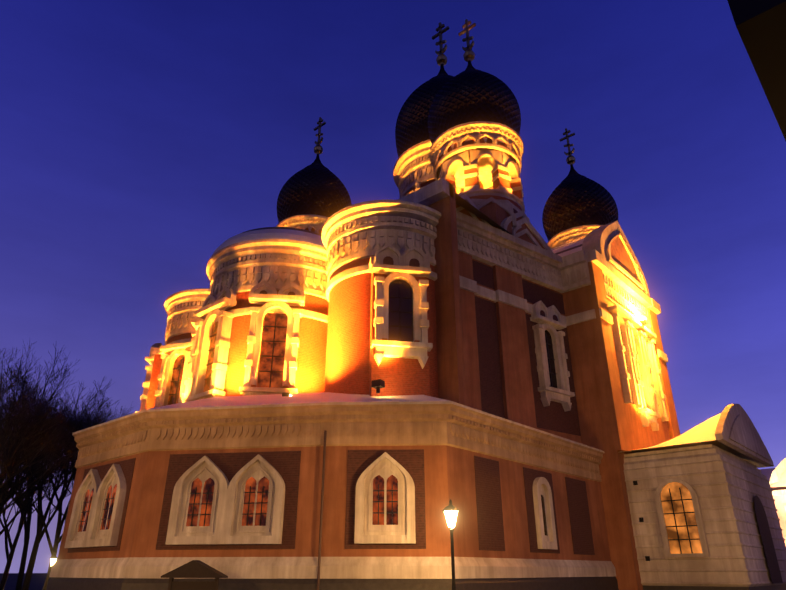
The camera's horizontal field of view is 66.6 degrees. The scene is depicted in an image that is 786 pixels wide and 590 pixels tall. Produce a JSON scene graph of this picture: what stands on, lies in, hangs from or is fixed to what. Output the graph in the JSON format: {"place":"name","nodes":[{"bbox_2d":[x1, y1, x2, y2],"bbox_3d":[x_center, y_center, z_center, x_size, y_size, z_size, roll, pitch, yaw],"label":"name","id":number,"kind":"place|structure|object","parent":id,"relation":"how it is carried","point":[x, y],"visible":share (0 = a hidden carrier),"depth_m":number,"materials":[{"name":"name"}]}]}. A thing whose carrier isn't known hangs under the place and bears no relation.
{"place":"outdoors","nodes":[
{"label":"outdoors","id":0,"kind":"place"},
{"bbox_2d":[0,573,46,589],"bbox_3d":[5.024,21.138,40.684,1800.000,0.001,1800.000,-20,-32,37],"label":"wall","id":1,"kind":"structure","parent":0,"point":[37,581],"depth_m":138.78,"materials":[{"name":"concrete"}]},
{"bbox_2d":[0,380,65,534],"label":"tree","id":2,"kind":"object","parent":1,"relation":"on","point":[8,524],"visible":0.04,"depth_m":46.84,"materials":[{"name":"brown plant"}]},
{"bbox_2d":[0,402,75,589],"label":"tree","id":3,"kind":"object","parent":1,"relation":"on","point":[23,518],"visible":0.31,"depth_m":39.31,"materials":[{"name":"brown plant"}]},
{"bbox_2d":[0,379,77,589],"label":"tree","id":4,"kind":"object","parent":1,"relation":"on","point":[27,522],"visible":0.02,"depth_m":59.98,"materials":[{"name":"brown plant"}]},
{"bbox_2d":[0,349,101,513],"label":"tree","id":5,"kind":"object","parent":1,"relation":"on","point":[24,424],"visible":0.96,"depth_m":31.13,"materials":[{"name":"black plant"}]},
{"bbox_2d":[49,554,57,578],"bbox_3d":[-23.096,19.127,40.218,0.468,3.260,0.540,-20,-32,37],"label":"street lamp","id":6,"kind":"object","parent":1,"relation":"on","point":[54,557],"depth_m":40.58,"materials":[{"name":"white glass"}]},
{"bbox_2d":[0,348,110,514],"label":"tree","id":7,"kind":"object","parent":1,"relation":"on","point":[19,475],"visible":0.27,"depth_m":41.85,"materials":[{"name":"brown plant"}]},
{"bbox_2d":[2,382,124,589],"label":"tree","id":8,"kind":"object","parent":1,"relation":"on","point":[57,540],"visible":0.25,"depth_m":42.90,"materials":[{"name":"black plant"}]},
{"bbox_2d":[0,343,132,589],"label":"tree","id":9,"kind":"object","parent":1,"relation":"on","point":[31,564],"visible":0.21,"depth_m":51.58,"materials":[{"name":"black plant"}]},
{"bbox_2d":[43,399,126,520],"bbox_3d":[-29.719,19.404,58.357,12.856,18.015,10.951,-20,-32,37],"label":"tree","id":10,"kind":"object","parent":1,"relation":"on","point":[76,459],"depth_m":57.69,"materials":[{"name":"brown plant"}]},
{"bbox_2d":[161,560,227,589],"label":"notice board","id":11,"kind":"object","parent":1,"relation":"on","point":[195,569],"visible":1,"depth_m":18.41,"materials":[{"name":"brown wood"}]},
{"bbox_2d":[46,19,785,589],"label":"cathedral","id":12,"kind":"structure","parent":1,"relation":"on","point":[520,411],"depth_m":28.84,"materials":[{"name":"stone"}]},
{"bbox_2d":[282,379,384,395],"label":"floodlights","id":13,"kind":"object","parent":12,"relation":"attached to","point":[378,384],"visible":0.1,"depth_m":23.93,"materials":[{"name":"black metal"}]},
{"bbox_2d":[443,499,459,589],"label":"street lamp","id":14,"kind":"object","parent":1,"relation":"on","point":[451,507],"depth_m":17.71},
{"bbox_2d":[0,0,785,572],"label":"sky","id":15,"kind":"structure","parent":0,"point":[138,138],"materials":[{"name":"blue"}]},
{"bbox_2d":[727,0,785,140],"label":"roof eave","id":16,"kind":"object","parent":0,"point":[760,26],"visible":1,"depth_m":3.12,"materials":[{"name":"brown wood"}]},
{"bbox_2d":[759,458,785,545],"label":"toompea castle","id":17,"kind":"structure","parent":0,"point":[776,477],"depth_m":78.58,"materials":[{"name":"white paint"}]}
]}

